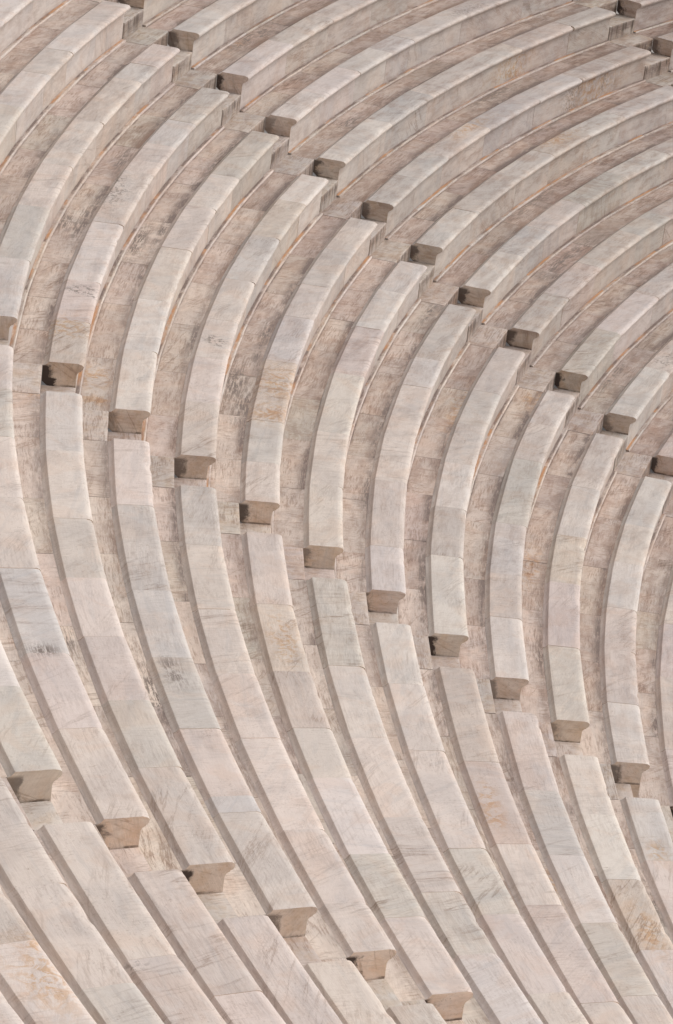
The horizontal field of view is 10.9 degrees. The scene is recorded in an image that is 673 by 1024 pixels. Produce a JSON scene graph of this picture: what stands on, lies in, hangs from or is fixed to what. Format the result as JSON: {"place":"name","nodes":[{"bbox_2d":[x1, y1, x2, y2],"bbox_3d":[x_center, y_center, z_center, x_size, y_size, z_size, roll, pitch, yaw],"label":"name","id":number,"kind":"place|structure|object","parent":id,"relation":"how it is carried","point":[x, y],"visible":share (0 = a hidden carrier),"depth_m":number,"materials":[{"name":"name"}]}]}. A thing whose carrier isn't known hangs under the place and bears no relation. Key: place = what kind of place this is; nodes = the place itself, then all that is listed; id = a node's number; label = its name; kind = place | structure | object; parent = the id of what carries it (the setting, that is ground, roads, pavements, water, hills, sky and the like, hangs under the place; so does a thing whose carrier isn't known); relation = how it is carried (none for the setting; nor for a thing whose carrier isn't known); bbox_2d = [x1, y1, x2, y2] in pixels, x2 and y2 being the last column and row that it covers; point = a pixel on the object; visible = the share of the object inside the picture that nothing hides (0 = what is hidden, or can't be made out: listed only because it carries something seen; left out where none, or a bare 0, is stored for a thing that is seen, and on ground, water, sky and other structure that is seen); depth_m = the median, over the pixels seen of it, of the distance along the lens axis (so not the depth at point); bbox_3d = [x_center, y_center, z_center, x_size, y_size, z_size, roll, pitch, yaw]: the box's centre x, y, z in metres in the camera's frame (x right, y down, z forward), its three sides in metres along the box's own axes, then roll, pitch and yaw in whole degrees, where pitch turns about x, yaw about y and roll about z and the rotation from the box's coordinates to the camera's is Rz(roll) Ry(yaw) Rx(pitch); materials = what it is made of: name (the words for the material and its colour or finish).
{"place":"outdoors","nodes":[
{"label":"outdoors","id":0,"kind":"place"},
{"bbox_2d":[0,0,98,922],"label":"walkway","id":1,"kind":"structure","parent":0,"point":[14,61],"depth_m":43.84,"materials":[{"name":"stone"}]},
{"bbox_2d":[0,0,72,59],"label":"marble bench","id":2,"kind":"object","parent":1,"relation":"on","point":[20,20],"visible":1,"depth_m":43.77,"materials":[{"name":"beige stone"}]},
{"bbox_2d":[0,777,163,1023],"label":"marble bench","id":3,"kind":"object","parent":1,"relation":"on","point":[77,950],"visible":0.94,"depth_m":23.17,"materials":[{"name":"beige stone"}]},
{"bbox_2d":[12,0,337,870],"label":"walkway","id":4,"kind":"structure","parent":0,"point":[40,308],"depth_m":37.50,"materials":[{"name":"stone"}]},
{"bbox_2d":[0,345,149,849],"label":"marble bench","id":5,"kind":"object","parent":4,"relation":"on","point":[115,806],"visible":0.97,"depth_m":28.75,"materials":[{"name":"beige stone"}]},
{"bbox_2d":[0,44,179,350],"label":"marble bench","id":6,"kind":"object","parent":4,"relation":"on","point":[114,108],"visible":1,"depth_m":41.20,"materials":[{"name":"beige stone"}]},
{"bbox_2d":[127,869,285,1023],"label":"marble bench","id":7,"kind":"object","parent":4,"relation":"on","point":[204,951],"visible":0.92,"depth_m":24.92,"materials":[{"name":"beige stone"}]},
{"bbox_2d":[168,0,308,69],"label":"marble bench","id":8,"kind":"object","parent":4,"relation":"on","point":[204,35],"visible":1,"depth_m":47.64,"materials":[{"name":"beige stone"}]},
{"bbox_2d":[41,2,653,611],"bbox_3d":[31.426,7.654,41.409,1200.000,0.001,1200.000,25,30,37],"label":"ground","id":9,"kind":"structure","parent":0,"point":[409,260],"depth_m":58.28,"materials":[{"name":"stone"}]},
{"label":"terrace steps","id":10,"kind":"structure","parent":9,"relation":"on","visible":0},
{"bbox_2d":[2,777,464,1023],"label":"stairway","id":11,"kind":"object","parent":10,"relation":"on","point":[129,861],"visible":0.29,"depth_m":26.83,"materials":[{"name":"stone"}]},
{"bbox_2d":[0,340,672,841],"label":"stairway","id":12,"kind":"object","parent":10,"relation":"on","point":[26,378],"visible":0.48,"depth_m":37.00,"materials":[{"name":"stone"}]},
{"bbox_2d":[88,0,672,517],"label":"stairway","id":13,"kind":"object","parent":10,"relation":"on","point":[184,74],"visible":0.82,"depth_m":46.42,"materials":[{"name":"stone"}]},
{"bbox_2d":[572,0,672,86],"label":"stairway","id":14,"kind":"object","parent":10,"relation":"on","point":[621,33],"visible":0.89,"depth_m":55.50,"materials":[{"name":"stone"}]},
{"bbox_2d":[145,4,590,959],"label":"walkway","id":15,"kind":"structure","parent":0,"point":[175,360],"depth_m":40.11,"materials":[{"name":"stone"}]},
{"bbox_2d":[108,131,278,440],"bbox_3d":[-1.759,-2.794,41.318,0.807,0.516,10.205,8,23,4],"label":"marble bench","id":16,"kind":"object","parent":15,"relation":"on","point":[239,174],"visible":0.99,"depth_m":40.97,"materials":[{"name":"beige stone"}]},
{"bbox_2d":[108,438,317,937],"bbox_3d":[-1.414,1.403,31.677,0.747,0.516,9.464,1,24,-12],"label":"marble bench","id":17,"kind":"object","parent":15,"relation":"on","point":[285,900],"visible":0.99,"depth_m":30.51,"materials":[{"name":"beige stone"}]},
{"bbox_2d":[303,960,395,1023],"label":"marble bench","id":18,"kind":"object","parent":15,"relation":"on","point":[346,991],"visible":0.91,"depth_m":26.33,"materials":[{"name":"beige stone"}]},
{"bbox_2d":[265,0,574,154],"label":"marble bench","id":19,"kind":"object","parent":15,"relation":"on","point":[302,117],"visible":1,"depth_m":50.27,"materials":[{"name":"beige stone"}]},
{"bbox_2d":[273,72,672,1023],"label":"walkway","id":20,"kind":"structure","parent":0,"point":[297,436],"depth_m":41.70,"materials":[{"name":"stone"}]},
{"bbox_2d":[239,217,376,533],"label":"marble bench","id":21,"kind":"object","parent":20,"relation":"on","point":[341,260],"visible":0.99,"depth_m":41.16,"materials":[{"name":"beige stone"}]},
{"bbox_2d":[241,532,472,1020],"bbox_3d":[-0.110,2.267,32.343,0.732,0.515,9.038,1,24,-12],"label":"marble bench","id":22,"kind":"object","parent":20,"relation":"on","point":[440,981],"visible":0.98,"depth_m":31.31,"materials":[{"name":"beige stone"}]},
{"bbox_2d":[362,46,650,239],"bbox_3d":[2.453,-5.486,50.968,0.788,0.514,9.909,16,25,21],"label":"marble bench","id":23,"kind":"object","parent":20,"relation":"on","point":[398,200],"visible":1,"depth_m":50.77,"materials":[{"name":"beige stone"}]},
{"bbox_2d":[652,32,672,72],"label":"marble bench","id":24,"kind":"object","parent":20,"relation":"on","point":[662,45],"visible":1,"depth_m":55.69,"materials":[{"name":"beige stone"}]},
{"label":"walkway","id":25,"kind":"structure","parent":0,"visible":0},
{"bbox_2d":[655,566,672,816],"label":"marble bench","id":26,"kind":"object","parent":25,"relation":"on","point":[664,683],"visible":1,"depth_m":41.39,"materials":[{"name":"beige stone"}]},
{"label":"walkway","id":27,"kind":"structure","parent":0,"visible":0},
{"bbox_2d":[0,991,23,1023],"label":"marble bench","id":28,"kind":"object","parent":27,"relation":"on","point":[8,1014],"visible":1,"depth_m":20.41,"materials":[{"name":"beige stone"}]},
{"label":"terrace","id":29,"kind":"structure","parent":0,"visible":0},
{"bbox_2d":[0,884,35,939],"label":"walkway","id":30,"kind":"structure","parent":29,"relation":"on","point":[5,894],"depth_m":23.54,"materials":[{"name":"stone"}]},
{"bbox_2d":[0,886,96,1023],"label":"marble bench","id":31,"kind":"object","parent":30,"relation":"on","point":[35,988],"visible":0.98,"depth_m":21.64,"materials":[{"name":"beige stone"}]},
{"bbox_2d":[0,0,217,885],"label":"walkway","id":32,"kind":"structure","parent":29,"relation":"on","point":[68,803],"depth_m":40.98,"materials":[{"name":"stone"}]},
{"bbox_2d":[0,641,61,802],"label":"marble bench","id":33,"kind":"object","parent":32,"relation":"on","point":[30,765],"visible":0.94,"depth_m":26.45,"materials":[{"name":"beige stone"}]},
{"bbox_2d":[0,0,130,175],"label":"marble bench","id":34,"kind":"object","parent":32,"relation":"on","point":[43,82],"visible":1,"depth_m":43.21,"materials":[{"name":"beige stone"}]},
{"bbox_2d":[36,822,226,1023],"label":"marble bench","id":35,"kind":"object","parent":32,"relation":"on","point":[119,916],"visible":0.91,"depth_m":24.21,"materials":[{"name":"beige stone"}]},
{"bbox_2d":[119,0,187,26],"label":"marble bench","id":36,"kind":"object","parent":32,"relation":"on","point":[154,10],"visible":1,"depth_m":46.94,"materials":[{"name":"beige stone"}]},
{"bbox_2d":[81,0,468,916],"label":"walkway","id":37,"kind":"structure","parent":29,"relation":"on","point":[103,356],"depth_m":38.78,"materials":[{"name":"stone"}]},
{"bbox_2d":[42,87,229,394],"bbox_3d":[-2.420,-3.313,41.187,0.808,0.516,10.435,8,23,4],"label":"marble bench","id":38,"kind":"object","parent":37,"relation":"on","point":[181,137],"visible":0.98,"depth_m":40.84,"materials":[{"name":"beige stone"}]},
{"bbox_2d":[39,391,234,894],"bbox_3d":[-2.068,0.972,31.342,0.759,0.516,9.677,1,24,-12],"label":"marble bench","id":39,"kind":"object","parent":37,"relation":"on","point":[197,847],"visible":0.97,"depth_m":30.11,"materials":[{"name":"beige stone"}]},
{"bbox_2d":[217,915,342,1023],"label":"marble bench","id":40,"kind":"object","parent":37,"relation":"on","point":[292,993],"visible":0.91,"depth_m":25.63,"materials":[{"name":"beige stone"}]},
{"bbox_2d":[216,0,438,111],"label":"marble bench","id":41,"kind":"object","parent":37,"relation":"on","point":[256,74],"visible":1,"depth_m":48.90,"materials":[{"name":"beige stone"}]},
{"bbox_2d":[210,23,672,1001],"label":"walkway","id":42,"kind":"structure","parent":29,"relation":"on","point":[236,401],"depth_m":40.99,"materials":[{"name":"stone"}]},
{"bbox_2d":[174,174,328,486],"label":"marble bench","id":43,"kind":"object","parent":42,"relation":"on","point":[288,219],"visible":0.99,"depth_m":41.07,"materials":[{"name":"beige stone"}]},
{"bbox_2d":[175,485,396,979],"bbox_3d":[-0.763,1.834,32.009,0.740,0.517,9.249,1,24,-12],"label":"marble bench","id":44,"kind":"object","parent":42,"relation":"on","point":[356,928],"visible":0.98,"depth_m":30.92,"materials":[{"name":"beige stone"}]},
{"bbox_2d":[386,1003,446,1023],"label":"marble bench","id":45,"kind":"object","parent":42,"relation":"on","point":[427,1013],"visible":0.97,"depth_m":27.03,"materials":[{"name":"beige stone"}]},
{"bbox_2d":[313,7,615,197],"bbox_3d":[1.859,-6.085,51.040,0.803,0.517,10.141,16,25,21],"label":"marble bench","id":46,"kind":"object","parent":42,"relation":"on","point":[354,155],"visible":1,"depth_m":50.83,"materials":[{"name":"beige stone"}]},
{"bbox_2d":[617,0,672,33],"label":"marble bench","id":47,"kind":"object","parent":42,"relation":"on","point":[646,15],"visible":1,"depth_m":56.07,"materials":[{"name":"beige stone"}]},
{"bbox_2d":[336,125,672,928],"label":"walkway","id":48,"kind":"structure","parent":29,"relation":"on","point":[350,559],"depth_m":42.55,"materials":[{"name":"stone"}]},
{"bbox_2d":[303,261,426,578],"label":"marble bench","id":49,"kind":"object","parent":48,"relation":"on","point":[390,306],"visible":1,"depth_m":41.21,"materials":[{"name":"beige stone"}]},
{"bbox_2d":[306,577,542,1023],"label":"marble bench","id":50,"kind":"object","parent":48,"relation":"on","point":[499,996],"visible":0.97,"depth_m":31.95,"materials":[{"name":"beige stone"}]},
{"bbox_2d":[410,85,672,282],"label":"marble bench","id":51,"kind":"object","parent":48,"relation":"on","point":[445,242],"visible":1,"depth_m":50.62,"materials":[{"name":"beige stone"}]},
{"bbox_2d":[398,182,672,931],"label":"walkway","id":52,"kind":"structure","parent":29,"relation":"on","point":[412,609],"depth_m":42.78,"materials":[{"name":"stone"}]},
{"bbox_2d":[365,304,475,623],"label":"marble bench","id":53,"kind":"object","parent":52,"relation":"on","point":[442,347],"visible":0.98,"depth_m":41.25,"materials":[{"name":"beige stone"}]},
{"bbox_2d":[370,622,588,1023],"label":"marble bench","id":54,"kind":"object","parent":52,"relation":"on","point":[505,928],"visible":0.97,"depth_m":32.72,"materials":[{"name":"beige stone"}]},
{"bbox_2d":[458,138,672,324],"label":"marble bench","id":55,"kind":"object","parent":52,"relation":"on","point":[497,279],"visible":1,"depth_m":50.01,"materials":[{"name":"beige stone"}]},
{"bbox_2d":[459,244,672,937],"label":"walkway","id":56,"kind":"structure","parent":29,"relation":"on","point":[473,654],"depth_m":42.93,"materials":[{"name":"stone"}]},
{"bbox_2d":[425,347,524,661],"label":"marble bench","id":57,"kind":"object","parent":56,"relation":"on","point":[493,389],"visible":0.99,"depth_m":41.31,"materials":[{"name":"beige stone"}]},
{"bbox_2d":[434,667,632,1023],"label":"marble bench","id":58,"kind":"object","parent":56,"relation":"on","point":[558,939],"visible":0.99,"depth_m":33.43,"materials":[{"name":"beige stone"}]},
{"bbox_2d":[506,197,672,366],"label":"marble bench","id":59,"kind":"object","parent":56,"relation":"on","point":[559,305],"visible":1,"depth_m":49.37,"materials":[{"name":"beige stone"}]},
{"bbox_2d":[520,314,672,954],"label":"walkway","id":60,"kind":"structure","parent":29,"relation":"on","point":[555,483],"depth_m":42.85,"materials":[{"name":"stone"}]},
{"bbox_2d":[485,390,574,700],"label":"marble bench","id":61,"kind":"object","parent":60,"relation":"on","point":[541,437],"visible":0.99,"depth_m":41.41,"materials":[{"name":"beige stone"}]},
{"bbox_2d":[497,711,672,1023],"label":"marble bench","id":62,"kind":"object","parent":60,"relation":"on","point":[606,944],"visible":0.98,"depth_m":34.13,"materials":[{"name":"beige stone"}]},
{"bbox_2d":[555,263,672,409],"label":"marble bench","id":63,"kind":"object","parent":60,"relation":"on","point":[613,338],"visible":1,"depth_m":48.64,"materials":[{"name":"beige stone"}]},
{"bbox_2d":[579,396,672,943],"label":"walkway","id":64,"kind":"structure","parent":29,"relation":"on","point":[609,519],"depth_m":42.69,"materials":[{"name":"stone"}]},
{"bbox_2d":[543,433,622,742],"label":"marble bench","id":65,"kind":"object","parent":64,"relation":"on","point":[591,480],"visible":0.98,"depth_m":41.48,"materials":[{"name":"beige stone"}]},
{"bbox_2d":[559,754,672,1018],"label":"marble bench","id":66,"kind":"object","parent":64,"relation":"on","point":[646,935],"visible":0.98,"depth_m":35.18,"materials":[{"name":"beige stone"}]},
{"bbox_2d":[603,337,672,451],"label":"marble bench","id":67,"kind":"object","parent":64,"relation":"on","point":[644,397],"visible":1,"depth_m":47.76,"materials":[{"name":"beige stone"}]},
{"bbox_2d":[635,516,672,805],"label":"walkway","id":68,"kind":"structure","parent":29,"relation":"on","point":[656,576],"depth_m":42.43,"materials":[{"name":"stone"}]},
{"bbox_2d":[599,476,670,797],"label":"marble bench","id":69,"kind":"object","parent":68,"relation":"on","point":[642,522],"visible":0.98,"depth_m":41.56,"materials":[{"name":"beige stone"}]},
{"bbox_2d":[620,797,672,940],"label":"marble bench","id":70,"kind":"object","parent":68,"relation":"on","point":[649,832],"visible":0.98,"depth_m":36.73,"materials":[{"name":"beige stone"}]},
{"bbox_2d":[651,428,672,476],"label":"marble bench","id":71,"kind":"object","parent":68,"relation":"on","point":[662,461],"visible":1,"depth_m":46.89,"materials":[{"name":"beige stone"}]}
]}

